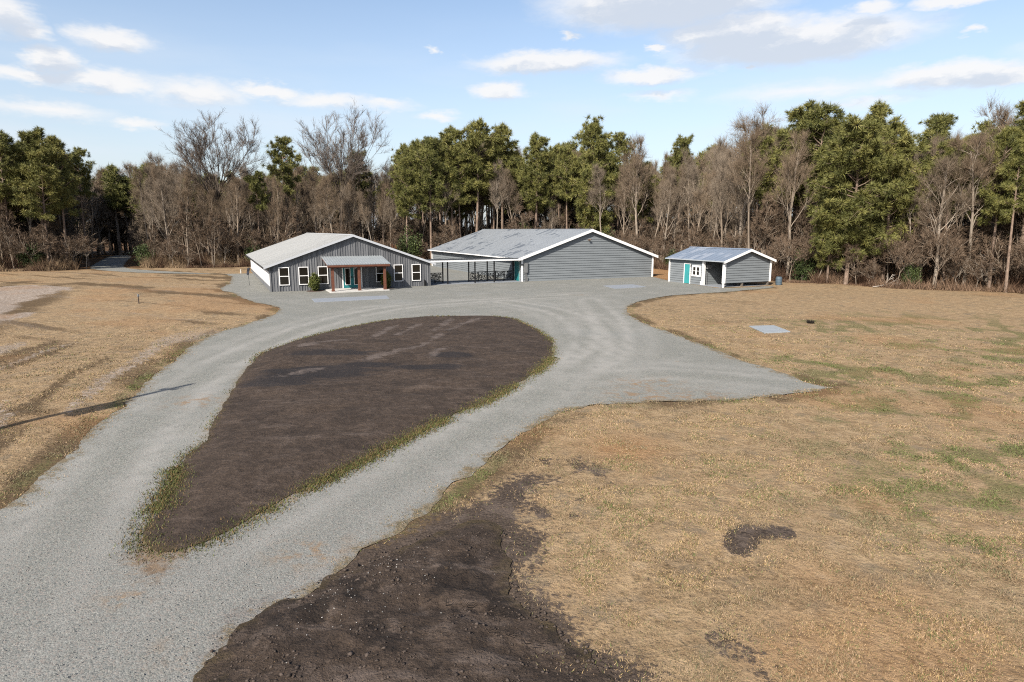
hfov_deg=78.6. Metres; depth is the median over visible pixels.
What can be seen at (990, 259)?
young tree
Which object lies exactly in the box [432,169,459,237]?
bare tree
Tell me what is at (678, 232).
young tree
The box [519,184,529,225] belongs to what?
pine tree
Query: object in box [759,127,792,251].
pine tree
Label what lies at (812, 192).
bare tree
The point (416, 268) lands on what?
window
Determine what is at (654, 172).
bare tree
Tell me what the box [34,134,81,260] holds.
pine tree
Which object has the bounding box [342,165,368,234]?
bare tree
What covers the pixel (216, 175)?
bare tree
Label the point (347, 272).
door
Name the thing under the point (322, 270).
window
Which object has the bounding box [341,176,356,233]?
bare tree
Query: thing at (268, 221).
bare tree
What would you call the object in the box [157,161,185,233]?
bare tree
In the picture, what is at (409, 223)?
young tree
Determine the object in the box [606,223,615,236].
young tree
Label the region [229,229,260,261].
young tree
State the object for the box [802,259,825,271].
young tree
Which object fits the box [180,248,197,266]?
young tree
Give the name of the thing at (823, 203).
pine tree
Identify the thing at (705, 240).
young tree
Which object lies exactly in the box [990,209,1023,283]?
young tree
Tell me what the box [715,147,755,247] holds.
bare tree
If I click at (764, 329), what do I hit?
concrete slab
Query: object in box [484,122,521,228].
pine tree
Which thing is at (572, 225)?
pine tree
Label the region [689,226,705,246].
young tree
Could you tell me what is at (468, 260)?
covered walkway
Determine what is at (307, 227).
young tree
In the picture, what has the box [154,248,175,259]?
young tree
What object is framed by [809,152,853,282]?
pine tree
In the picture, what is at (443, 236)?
young tree
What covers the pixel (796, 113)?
pine tree
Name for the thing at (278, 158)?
pine tree
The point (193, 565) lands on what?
loose gravel
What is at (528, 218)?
young tree
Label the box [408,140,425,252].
pine tree
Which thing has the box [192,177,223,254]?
bare tree
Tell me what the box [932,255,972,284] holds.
young tree
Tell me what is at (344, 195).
bare tree
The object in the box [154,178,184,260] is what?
bare tree
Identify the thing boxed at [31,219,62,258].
young tree
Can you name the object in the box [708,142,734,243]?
bare tree
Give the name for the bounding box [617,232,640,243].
young tree
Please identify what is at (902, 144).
pine tree
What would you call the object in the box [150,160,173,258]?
bare tree
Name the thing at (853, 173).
bare tree
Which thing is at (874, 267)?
young tree
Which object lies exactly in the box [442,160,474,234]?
pine tree
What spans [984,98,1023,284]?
pine tree
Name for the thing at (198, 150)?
bare tree
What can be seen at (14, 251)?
young tree
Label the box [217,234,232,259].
young tree
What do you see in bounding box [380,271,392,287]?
porch shrub
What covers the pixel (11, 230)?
young tree
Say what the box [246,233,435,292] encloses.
meeting hall
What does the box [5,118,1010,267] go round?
distant woods
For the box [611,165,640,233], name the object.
bare tree
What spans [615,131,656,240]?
bare tree
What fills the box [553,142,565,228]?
pine tree
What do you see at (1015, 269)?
young tree
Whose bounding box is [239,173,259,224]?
bare tree
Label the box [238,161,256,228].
bare tree
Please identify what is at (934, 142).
bare tree
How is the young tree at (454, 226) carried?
on the ground at (44, 305)
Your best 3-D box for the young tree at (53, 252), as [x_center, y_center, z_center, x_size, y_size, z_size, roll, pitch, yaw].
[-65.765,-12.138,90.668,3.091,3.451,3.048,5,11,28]
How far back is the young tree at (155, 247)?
93.13 m
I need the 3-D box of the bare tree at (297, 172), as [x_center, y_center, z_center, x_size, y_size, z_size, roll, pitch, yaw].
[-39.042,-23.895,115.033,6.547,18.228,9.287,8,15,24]
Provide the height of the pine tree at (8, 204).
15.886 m
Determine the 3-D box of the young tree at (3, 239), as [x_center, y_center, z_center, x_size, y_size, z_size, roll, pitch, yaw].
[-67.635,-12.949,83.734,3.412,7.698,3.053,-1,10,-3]
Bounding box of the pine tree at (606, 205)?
[602,186,618,208]
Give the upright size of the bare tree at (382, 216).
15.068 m
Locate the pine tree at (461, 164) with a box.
[443,145,476,236]
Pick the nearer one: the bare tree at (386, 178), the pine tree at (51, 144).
the pine tree at (51, 144)
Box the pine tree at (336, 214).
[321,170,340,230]
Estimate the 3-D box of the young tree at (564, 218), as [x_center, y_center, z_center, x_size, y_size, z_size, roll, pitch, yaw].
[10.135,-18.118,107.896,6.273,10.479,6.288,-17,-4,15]
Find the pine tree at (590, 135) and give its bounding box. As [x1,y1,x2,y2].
[568,115,622,234]
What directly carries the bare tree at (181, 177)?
on the ground at (44, 305)
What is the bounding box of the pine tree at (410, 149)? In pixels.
[396,138,420,233]
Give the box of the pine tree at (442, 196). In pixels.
[422,146,444,240]
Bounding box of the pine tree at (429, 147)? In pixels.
[410,134,451,258]
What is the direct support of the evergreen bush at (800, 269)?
on the ground at (44, 305)
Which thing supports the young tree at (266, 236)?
on the ground at (44, 305)
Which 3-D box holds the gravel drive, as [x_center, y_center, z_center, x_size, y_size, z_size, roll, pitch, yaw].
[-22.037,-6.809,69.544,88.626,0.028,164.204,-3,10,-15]
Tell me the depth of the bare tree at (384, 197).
105.39 m
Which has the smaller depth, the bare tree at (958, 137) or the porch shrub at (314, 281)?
the porch shrub at (314, 281)
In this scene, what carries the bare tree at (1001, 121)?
on the ground at (44, 305)
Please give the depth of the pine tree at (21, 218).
95.01 m
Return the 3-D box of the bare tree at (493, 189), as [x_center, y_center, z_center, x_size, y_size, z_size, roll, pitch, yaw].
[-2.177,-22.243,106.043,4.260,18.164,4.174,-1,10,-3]
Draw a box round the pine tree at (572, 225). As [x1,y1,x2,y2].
[562,149,590,228]
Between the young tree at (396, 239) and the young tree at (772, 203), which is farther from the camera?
the young tree at (396, 239)
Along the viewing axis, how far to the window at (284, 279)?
56.07 m
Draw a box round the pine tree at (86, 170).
[64,145,98,265]
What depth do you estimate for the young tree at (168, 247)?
91.24 m
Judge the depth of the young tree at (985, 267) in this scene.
57.45 m
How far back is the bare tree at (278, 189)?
94.04 m
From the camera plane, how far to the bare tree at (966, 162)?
56.89 m
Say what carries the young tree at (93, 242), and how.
on the ground at (44, 305)
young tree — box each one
[0,199,16,261]
[0,216,20,268]
[0,225,58,258]
[1,217,25,243]
[5,243,39,257]
[10,236,44,257]
[27,221,88,252]
[28,220,62,264]
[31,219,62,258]
[46,230,96,262]
[50,250,71,260]
[67,234,110,268]
[141,238,171,259]
[146,224,163,255]
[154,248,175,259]
[158,238,183,262]
[164,199,210,264]
[164,212,192,256]
[176,242,201,257]
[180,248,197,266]
[186,223,206,258]
[190,229,225,249]
[192,209,226,267]
[200,223,245,262]
[210,232,242,258]
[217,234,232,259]
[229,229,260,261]
[231,235,240,254]
[250,230,281,248]
[259,234,273,246]
[268,204,302,240]
[294,223,312,235]
[314,223,349,233]
[325,220,341,233]
[329,209,361,233]
[340,211,368,235]
[342,215,358,233]
[373,238,395,246]
[381,210,400,242]
[384,233,389,245]
[386,226,420,243]
[387,229,402,249]
[392,217,415,242]
[408,239,428,256]
[413,221,426,242]
[419,228,441,257]
[425,222,457,244]
[429,230,459,245]
[432,224,452,247]
[445,216,460,238]
[505,206,534,228]
[506,213,529,228]
[553,208,581,228]
[600,228,627,241]
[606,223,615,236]
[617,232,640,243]
[622,213,642,239]
[626,216,648,246]
[629,235,661,250]
[631,233,661,252]
[645,223,678,252]
[651,241,672,263]
[653,227,671,258]
[662,211,687,252]
[674,218,723,246]
[674,239,686,251]
[677,231,725,250]
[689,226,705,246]
[713,228,753,248]
[713,238,727,247]
[741,192,784,249]
[743,209,776,253]
[747,194,801,253]
[763,195,802,268]
[763,235,783,263]
[767,227,825,280]
[769,202,813,253]
[770,239,802,266]
[799,229,854,277]
[802,230,874,279]
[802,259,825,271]
[803,199,852,273]
[833,243,868,283]
[850,256,881,282]
[859,255,881,264]
[862,212,894,272]
[862,226,917,279]
[879,232,934,281]
[880,203,944,283]
[881,259,900,276]
[895,225,920,282]
[898,226,954,268]
[900,225,949,273]
[908,217,980,286]
[921,251,933,271]
[925,222,1016,284]
[931,231,953,264]
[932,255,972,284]
[947,245,985,274]
[956,205,991,283]
[956,256,987,271]
[964,256,1001,288]
[969,230,1023,272]
[982,224,1019,282]
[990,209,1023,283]
[993,255,1023,275]
[1009,260,1023,275]
[1010,237,1023,264]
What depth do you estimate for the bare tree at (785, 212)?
81.96 m
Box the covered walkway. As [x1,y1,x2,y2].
[426,257,522,284]
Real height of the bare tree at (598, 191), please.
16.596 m
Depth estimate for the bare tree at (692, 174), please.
87.09 m
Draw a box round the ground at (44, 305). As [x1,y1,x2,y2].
[0,231,1023,681]
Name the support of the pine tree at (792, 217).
on the ground at (44, 305)
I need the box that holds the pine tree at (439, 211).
[439,144,443,244]
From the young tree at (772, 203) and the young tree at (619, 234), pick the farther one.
the young tree at (619, 234)
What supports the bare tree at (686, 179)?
on the ground at (44, 305)
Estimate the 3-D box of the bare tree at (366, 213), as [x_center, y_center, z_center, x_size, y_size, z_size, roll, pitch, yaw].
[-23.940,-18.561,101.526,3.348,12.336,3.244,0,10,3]
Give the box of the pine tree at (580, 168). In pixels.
[571,154,597,184]
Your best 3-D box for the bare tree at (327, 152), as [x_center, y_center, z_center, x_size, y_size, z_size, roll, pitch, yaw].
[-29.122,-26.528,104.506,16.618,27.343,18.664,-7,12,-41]
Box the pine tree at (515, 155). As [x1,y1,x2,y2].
[507,150,528,226]
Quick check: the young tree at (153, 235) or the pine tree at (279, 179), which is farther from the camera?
the pine tree at (279, 179)
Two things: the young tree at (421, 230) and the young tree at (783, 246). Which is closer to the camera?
the young tree at (783, 246)
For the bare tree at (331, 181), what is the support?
on the ground at (44, 305)
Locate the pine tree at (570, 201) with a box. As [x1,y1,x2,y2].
[558,157,577,208]
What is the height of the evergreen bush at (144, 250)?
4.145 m
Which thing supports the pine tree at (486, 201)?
on the ground at (44, 305)
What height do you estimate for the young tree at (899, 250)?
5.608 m
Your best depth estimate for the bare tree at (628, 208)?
102.04 m
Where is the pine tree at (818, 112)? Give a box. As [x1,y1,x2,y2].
[786,100,846,273]
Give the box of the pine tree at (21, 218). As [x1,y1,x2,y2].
[7,207,31,239]
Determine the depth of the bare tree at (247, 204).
98.07 m
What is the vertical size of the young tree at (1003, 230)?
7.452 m
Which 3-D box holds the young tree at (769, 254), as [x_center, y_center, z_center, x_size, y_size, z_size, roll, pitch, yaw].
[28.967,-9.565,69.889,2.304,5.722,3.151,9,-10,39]
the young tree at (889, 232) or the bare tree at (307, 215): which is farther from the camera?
the bare tree at (307, 215)
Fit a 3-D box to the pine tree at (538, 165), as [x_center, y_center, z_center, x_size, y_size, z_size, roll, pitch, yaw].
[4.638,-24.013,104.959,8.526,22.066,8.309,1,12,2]
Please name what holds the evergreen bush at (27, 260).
on the ground at (44, 305)
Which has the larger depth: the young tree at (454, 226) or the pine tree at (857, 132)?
the young tree at (454, 226)
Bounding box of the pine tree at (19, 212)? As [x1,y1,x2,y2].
[7,177,39,253]
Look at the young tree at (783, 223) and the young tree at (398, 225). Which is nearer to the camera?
the young tree at (783, 223)
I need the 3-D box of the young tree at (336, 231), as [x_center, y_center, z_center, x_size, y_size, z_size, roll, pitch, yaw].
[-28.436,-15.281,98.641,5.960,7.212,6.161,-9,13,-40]
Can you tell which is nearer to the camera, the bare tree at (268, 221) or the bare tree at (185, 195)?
the bare tree at (185, 195)
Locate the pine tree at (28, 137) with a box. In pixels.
[4,125,66,259]
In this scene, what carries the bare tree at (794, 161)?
on the ground at (44, 305)
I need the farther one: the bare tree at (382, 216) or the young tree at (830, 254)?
the bare tree at (382, 216)
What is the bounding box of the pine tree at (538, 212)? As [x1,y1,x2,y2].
[531,159,548,228]
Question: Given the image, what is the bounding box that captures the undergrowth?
[0,242,1023,292]
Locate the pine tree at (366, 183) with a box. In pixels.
[343,148,375,234]
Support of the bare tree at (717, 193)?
on the ground at (44, 305)
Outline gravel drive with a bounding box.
[0,255,830,681]
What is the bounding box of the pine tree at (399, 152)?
[390,142,409,221]
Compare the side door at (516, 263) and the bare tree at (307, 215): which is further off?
the bare tree at (307, 215)
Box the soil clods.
[197,526,618,681]
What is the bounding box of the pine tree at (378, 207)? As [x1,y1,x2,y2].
[376,180,392,244]
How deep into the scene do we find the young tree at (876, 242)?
63.64 m
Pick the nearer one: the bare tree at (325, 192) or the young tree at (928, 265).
the young tree at (928, 265)
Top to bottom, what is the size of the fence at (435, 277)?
1.050 m
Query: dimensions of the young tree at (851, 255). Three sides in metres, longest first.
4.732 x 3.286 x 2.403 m
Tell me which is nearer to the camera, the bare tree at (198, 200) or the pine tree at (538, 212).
the bare tree at (198, 200)
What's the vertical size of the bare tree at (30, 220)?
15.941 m
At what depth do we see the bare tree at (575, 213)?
123.41 m
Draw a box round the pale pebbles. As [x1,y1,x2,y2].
[276,547,448,662]
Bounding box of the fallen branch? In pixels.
[872,274,898,286]
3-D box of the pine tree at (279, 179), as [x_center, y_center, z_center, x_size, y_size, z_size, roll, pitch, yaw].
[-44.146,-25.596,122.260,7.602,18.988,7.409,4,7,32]
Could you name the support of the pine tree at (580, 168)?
on the ground at (44, 305)
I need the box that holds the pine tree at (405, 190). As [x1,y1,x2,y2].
[385,154,424,252]
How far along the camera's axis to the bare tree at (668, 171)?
97.45 m
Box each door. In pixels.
[343,268,352,287]
[352,267,360,287]
[514,261,519,280]
[683,263,690,283]
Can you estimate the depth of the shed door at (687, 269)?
64.60 m
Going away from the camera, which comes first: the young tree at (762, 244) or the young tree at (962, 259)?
the young tree at (962, 259)
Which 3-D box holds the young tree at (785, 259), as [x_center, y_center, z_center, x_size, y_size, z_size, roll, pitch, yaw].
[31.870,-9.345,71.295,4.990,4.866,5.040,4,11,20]
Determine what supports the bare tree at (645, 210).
on the ground at (44, 305)
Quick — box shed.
[665,246,776,287]
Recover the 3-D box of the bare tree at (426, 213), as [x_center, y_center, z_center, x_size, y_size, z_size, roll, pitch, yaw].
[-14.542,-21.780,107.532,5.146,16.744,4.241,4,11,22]
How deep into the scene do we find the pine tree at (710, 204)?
103.26 m
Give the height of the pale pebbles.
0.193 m
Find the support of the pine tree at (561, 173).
on the ground at (44, 305)
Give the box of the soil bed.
[144,315,552,550]
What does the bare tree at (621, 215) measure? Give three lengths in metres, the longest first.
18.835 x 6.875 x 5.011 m
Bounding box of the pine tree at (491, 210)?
[482,141,492,228]
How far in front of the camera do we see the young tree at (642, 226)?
97.51 m
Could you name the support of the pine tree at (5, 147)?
on the ground at (44, 305)
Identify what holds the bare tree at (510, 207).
on the ground at (44, 305)
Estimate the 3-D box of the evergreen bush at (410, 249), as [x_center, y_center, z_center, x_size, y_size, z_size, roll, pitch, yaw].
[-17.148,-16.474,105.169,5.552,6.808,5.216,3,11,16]
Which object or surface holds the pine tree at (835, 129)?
on the ground at (44, 305)
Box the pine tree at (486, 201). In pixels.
[483,148,508,228]
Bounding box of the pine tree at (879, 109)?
[859,99,903,265]
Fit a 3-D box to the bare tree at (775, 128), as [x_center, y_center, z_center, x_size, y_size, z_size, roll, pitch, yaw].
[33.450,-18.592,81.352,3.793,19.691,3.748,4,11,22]
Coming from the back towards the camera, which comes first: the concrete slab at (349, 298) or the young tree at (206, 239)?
the young tree at (206, 239)
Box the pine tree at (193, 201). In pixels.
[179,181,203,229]
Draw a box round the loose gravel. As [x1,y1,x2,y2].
[0,400,599,680]
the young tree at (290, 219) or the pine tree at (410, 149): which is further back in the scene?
the pine tree at (410, 149)
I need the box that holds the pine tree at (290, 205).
[275,189,297,234]
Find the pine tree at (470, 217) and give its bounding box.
[468,194,475,231]
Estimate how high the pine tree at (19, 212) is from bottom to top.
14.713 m
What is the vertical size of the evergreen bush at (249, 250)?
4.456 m
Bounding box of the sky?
[0,0,1023,226]
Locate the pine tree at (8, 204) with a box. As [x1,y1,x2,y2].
[0,157,22,239]
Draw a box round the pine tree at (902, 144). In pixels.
[857,115,932,281]
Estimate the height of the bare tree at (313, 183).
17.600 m
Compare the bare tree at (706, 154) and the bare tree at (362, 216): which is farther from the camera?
the bare tree at (362, 216)
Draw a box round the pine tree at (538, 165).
[516,131,559,228]
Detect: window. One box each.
[278,267,289,285]
[298,267,308,284]
[318,266,328,283]
[376,267,382,281]
[393,264,402,281]
[411,264,420,280]
[691,265,700,276]
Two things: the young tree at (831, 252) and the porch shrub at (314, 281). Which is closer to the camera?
the porch shrub at (314, 281)
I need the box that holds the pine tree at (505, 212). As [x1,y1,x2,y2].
[498,151,524,214]
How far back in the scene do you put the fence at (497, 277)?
67.56 m
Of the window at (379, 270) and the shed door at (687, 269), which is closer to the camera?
the window at (379, 270)
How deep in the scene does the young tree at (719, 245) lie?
74.43 m
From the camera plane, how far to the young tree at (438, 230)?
110.87 m
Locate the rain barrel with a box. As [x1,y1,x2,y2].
[775,276,782,284]
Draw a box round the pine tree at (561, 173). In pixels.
[545,145,581,228]
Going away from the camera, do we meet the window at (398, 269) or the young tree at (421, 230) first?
the window at (398, 269)
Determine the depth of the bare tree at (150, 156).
108.59 m
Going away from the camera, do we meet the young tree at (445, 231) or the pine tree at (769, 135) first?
the pine tree at (769, 135)
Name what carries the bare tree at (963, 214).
on the ground at (44, 305)
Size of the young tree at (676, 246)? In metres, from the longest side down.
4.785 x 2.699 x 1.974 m
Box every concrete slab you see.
[312,295,389,301]
[605,284,644,288]
[749,325,789,333]
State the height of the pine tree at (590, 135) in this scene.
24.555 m
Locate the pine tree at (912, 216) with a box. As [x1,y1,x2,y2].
[893,157,920,256]
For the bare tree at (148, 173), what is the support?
on the ground at (44, 305)
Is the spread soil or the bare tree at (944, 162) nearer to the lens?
the spread soil
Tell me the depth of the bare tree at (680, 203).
101.67 m
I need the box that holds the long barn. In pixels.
[428,229,657,281]
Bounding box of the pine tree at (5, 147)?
[0,129,29,265]
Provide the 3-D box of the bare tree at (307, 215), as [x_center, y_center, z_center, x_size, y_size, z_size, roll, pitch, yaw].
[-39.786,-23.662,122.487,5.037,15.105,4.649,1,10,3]
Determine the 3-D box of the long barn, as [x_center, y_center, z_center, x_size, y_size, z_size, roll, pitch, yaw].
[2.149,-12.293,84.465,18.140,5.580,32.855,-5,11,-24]
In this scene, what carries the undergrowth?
on the ground at (44, 305)
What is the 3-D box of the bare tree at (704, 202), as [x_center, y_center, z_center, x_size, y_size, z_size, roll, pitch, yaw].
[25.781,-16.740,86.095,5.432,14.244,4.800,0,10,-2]
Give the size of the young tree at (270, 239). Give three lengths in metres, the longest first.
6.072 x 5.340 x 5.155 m
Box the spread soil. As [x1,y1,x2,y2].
[193,520,614,681]
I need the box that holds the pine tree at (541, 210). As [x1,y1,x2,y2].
[522,160,550,213]
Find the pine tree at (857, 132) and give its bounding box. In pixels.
[803,113,913,284]
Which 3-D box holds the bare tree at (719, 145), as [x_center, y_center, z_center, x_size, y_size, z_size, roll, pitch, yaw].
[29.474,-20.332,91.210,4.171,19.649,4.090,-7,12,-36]
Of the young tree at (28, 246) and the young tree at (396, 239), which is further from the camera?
the young tree at (396, 239)
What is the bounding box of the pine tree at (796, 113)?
[763,99,828,272]
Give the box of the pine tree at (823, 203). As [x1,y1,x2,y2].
[813,143,869,275]
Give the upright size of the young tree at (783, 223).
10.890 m
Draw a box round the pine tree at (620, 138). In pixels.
[603,131,636,235]
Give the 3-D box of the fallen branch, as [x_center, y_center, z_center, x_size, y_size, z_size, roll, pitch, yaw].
[36.264,-5.828,60.515,3.546,1.452,0.997,-3,11,-17]
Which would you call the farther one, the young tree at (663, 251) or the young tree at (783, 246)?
the young tree at (663, 251)
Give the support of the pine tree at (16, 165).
on the ground at (44, 305)
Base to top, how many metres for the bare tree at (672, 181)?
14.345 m
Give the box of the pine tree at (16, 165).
[3,142,28,231]
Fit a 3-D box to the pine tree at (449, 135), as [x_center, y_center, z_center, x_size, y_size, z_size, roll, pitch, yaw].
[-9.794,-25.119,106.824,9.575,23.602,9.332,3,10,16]
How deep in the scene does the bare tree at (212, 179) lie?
97.77 m
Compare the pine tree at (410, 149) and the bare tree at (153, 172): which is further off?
the pine tree at (410, 149)
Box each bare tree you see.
[11,177,45,232]
[45,198,66,259]
[128,162,151,240]
[138,163,156,242]
[138,180,156,250]
[139,177,184,260]
[142,152,171,228]
[148,164,179,257]
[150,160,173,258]
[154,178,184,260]
[155,109,275,261]
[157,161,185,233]
[163,161,187,257]
[169,162,202,263]
[172,167,203,247]
[189,167,214,257]
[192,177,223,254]
[196,187,226,265]
[203,171,224,255]
[204,172,229,255]
[214,175,258,261]
[222,178,239,228]
[222,186,236,232]
[235,184,262,242]
[237,168,244,244]
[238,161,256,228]
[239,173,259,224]
[254,187,268,246]
[259,180,283,243]
[261,178,282,242]
[263,175,282,244]
[266,174,287,242]
[277,180,312,235]
[278,191,294,236]
[280,165,312,232]
[293,100,394,232]
[299,168,325,230]
[299,182,316,230]
[305,166,323,227]
[307,187,321,230]
[311,184,332,231]
[314,172,340,232]
[314,174,343,232]
[317,171,360,230]
[338,181,364,234]
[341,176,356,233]
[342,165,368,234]
[355,185,375,237]
[355,191,374,240]
[364,170,383,241]
[364,189,375,239]
[370,171,384,243]
[376,180,391,243]
[377,187,396,236]
[378,186,399,245]
[379,164,400,248]
[386,172,418,229]
[418,176,435,256]
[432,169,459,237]
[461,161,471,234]
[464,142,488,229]
[466,149,499,230]
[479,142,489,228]
[487,160,508,228]
[494,166,525,218]
[500,192,519,222]
[539,196,568,225]
[541,179,562,228]
[570,159,585,228]
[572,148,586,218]
[583,163,611,232]
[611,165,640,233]
[612,172,645,230]
[613,169,634,238]
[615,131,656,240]
[644,159,662,250]
[646,166,676,251]
[647,168,673,253]
[652,170,686,259]
[654,151,675,253]
[657,165,673,223]
[664,160,687,251]
[668,162,691,255]
[671,161,694,248]
[677,144,700,241]
[679,159,708,225]
[683,171,717,246]
[702,134,725,245]
[703,142,719,242]
[706,143,733,247]
[707,102,785,247]
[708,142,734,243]
[710,155,729,244]
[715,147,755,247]
[730,114,771,248]
[742,185,755,232]
[763,125,818,275]
[768,120,784,205]
[774,146,806,265]
[808,127,838,229]
[829,139,867,272]
[849,137,890,275]
[898,151,929,273]
[904,151,923,270]
[906,150,980,285]
[916,152,960,277]
[924,133,950,278]
[933,128,1010,283]
[941,127,968,221]
[947,130,989,278]
[950,94,1022,283]
[987,171,1022,282]
[1010,174,1023,282]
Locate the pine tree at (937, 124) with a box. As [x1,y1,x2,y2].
[912,112,967,277]
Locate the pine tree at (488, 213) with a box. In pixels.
[487,197,492,226]
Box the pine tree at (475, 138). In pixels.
[452,115,501,231]
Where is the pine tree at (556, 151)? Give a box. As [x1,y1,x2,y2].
[544,144,568,228]
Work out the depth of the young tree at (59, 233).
93.64 m
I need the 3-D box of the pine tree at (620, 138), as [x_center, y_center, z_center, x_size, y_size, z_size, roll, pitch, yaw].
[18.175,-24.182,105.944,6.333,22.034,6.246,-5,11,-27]
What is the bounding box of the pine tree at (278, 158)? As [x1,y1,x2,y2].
[260,135,301,239]
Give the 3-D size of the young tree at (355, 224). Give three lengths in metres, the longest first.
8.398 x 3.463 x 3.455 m
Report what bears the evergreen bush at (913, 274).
on the ground at (44, 305)
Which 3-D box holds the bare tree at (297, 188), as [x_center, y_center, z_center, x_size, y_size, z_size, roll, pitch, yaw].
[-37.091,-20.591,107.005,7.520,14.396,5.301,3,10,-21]
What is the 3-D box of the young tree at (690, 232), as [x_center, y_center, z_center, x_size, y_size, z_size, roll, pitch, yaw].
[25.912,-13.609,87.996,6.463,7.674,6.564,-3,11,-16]
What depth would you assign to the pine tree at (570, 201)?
116.94 m
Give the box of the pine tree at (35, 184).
[12,147,69,263]
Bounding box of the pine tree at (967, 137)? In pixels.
[950,131,983,270]
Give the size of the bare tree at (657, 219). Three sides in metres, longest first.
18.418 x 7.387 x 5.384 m
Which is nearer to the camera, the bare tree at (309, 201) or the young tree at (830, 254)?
the young tree at (830, 254)
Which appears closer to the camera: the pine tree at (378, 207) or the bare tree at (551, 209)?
the bare tree at (551, 209)
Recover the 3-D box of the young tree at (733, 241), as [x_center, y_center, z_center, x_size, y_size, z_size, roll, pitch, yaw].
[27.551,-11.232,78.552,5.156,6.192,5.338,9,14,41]
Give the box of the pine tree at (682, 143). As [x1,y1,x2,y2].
[665,133,699,250]
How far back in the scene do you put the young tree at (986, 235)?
59.53 m
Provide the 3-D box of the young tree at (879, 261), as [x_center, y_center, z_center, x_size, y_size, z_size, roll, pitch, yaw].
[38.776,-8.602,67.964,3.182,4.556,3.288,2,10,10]
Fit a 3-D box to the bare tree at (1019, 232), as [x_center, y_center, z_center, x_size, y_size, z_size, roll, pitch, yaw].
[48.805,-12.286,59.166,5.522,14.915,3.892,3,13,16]
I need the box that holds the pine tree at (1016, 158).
[986,135,1023,292]
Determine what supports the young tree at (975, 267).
on the ground at (44, 305)
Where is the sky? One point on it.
(98, 76)
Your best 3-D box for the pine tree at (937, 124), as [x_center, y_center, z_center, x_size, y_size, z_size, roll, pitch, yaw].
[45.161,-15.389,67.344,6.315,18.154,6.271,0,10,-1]
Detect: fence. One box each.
[430,273,441,282]
[470,271,511,280]
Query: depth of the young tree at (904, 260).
62.80 m
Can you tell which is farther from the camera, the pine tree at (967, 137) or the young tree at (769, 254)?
the pine tree at (967, 137)
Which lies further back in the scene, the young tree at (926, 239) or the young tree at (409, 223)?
the young tree at (409, 223)
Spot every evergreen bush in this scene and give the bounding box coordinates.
[12,241,46,267]
[132,241,155,266]
[242,238,261,263]
[391,223,424,256]
[517,221,531,228]
[661,247,677,266]
[789,245,818,280]
[899,262,921,284]
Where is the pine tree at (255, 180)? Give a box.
[242,170,270,249]
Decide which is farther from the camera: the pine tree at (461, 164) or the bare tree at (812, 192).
the pine tree at (461, 164)
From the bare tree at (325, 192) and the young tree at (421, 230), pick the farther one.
the young tree at (421, 230)
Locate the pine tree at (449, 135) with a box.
[424,124,479,232]
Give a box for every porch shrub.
[308,273,320,290]
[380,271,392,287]
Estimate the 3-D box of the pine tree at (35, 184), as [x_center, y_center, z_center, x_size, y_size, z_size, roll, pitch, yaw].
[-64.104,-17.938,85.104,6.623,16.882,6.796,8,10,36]
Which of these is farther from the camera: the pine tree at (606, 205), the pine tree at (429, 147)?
the pine tree at (606, 205)
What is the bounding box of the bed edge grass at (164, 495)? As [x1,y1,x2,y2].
[109,315,561,566]
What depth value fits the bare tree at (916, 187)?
61.43 m
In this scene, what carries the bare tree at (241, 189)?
on the ground at (44, 305)
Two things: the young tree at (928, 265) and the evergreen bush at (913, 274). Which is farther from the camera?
the young tree at (928, 265)
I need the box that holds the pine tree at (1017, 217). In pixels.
[1001,210,1022,252]
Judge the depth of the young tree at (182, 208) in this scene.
90.31 m
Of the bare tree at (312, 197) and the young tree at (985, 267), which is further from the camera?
the bare tree at (312, 197)
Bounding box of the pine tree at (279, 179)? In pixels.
[266,165,301,211]
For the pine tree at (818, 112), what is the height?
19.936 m
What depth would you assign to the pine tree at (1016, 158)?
54.83 m
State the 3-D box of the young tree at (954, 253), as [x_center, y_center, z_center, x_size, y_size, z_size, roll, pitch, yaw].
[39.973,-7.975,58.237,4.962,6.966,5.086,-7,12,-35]
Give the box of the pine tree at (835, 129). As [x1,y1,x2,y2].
[806,115,844,206]
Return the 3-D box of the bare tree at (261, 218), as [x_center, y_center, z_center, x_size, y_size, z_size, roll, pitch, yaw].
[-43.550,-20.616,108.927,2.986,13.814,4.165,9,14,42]
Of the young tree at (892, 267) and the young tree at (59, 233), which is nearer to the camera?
the young tree at (892, 267)
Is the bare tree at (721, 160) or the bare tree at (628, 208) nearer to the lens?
the bare tree at (721, 160)
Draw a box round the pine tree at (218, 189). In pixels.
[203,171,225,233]

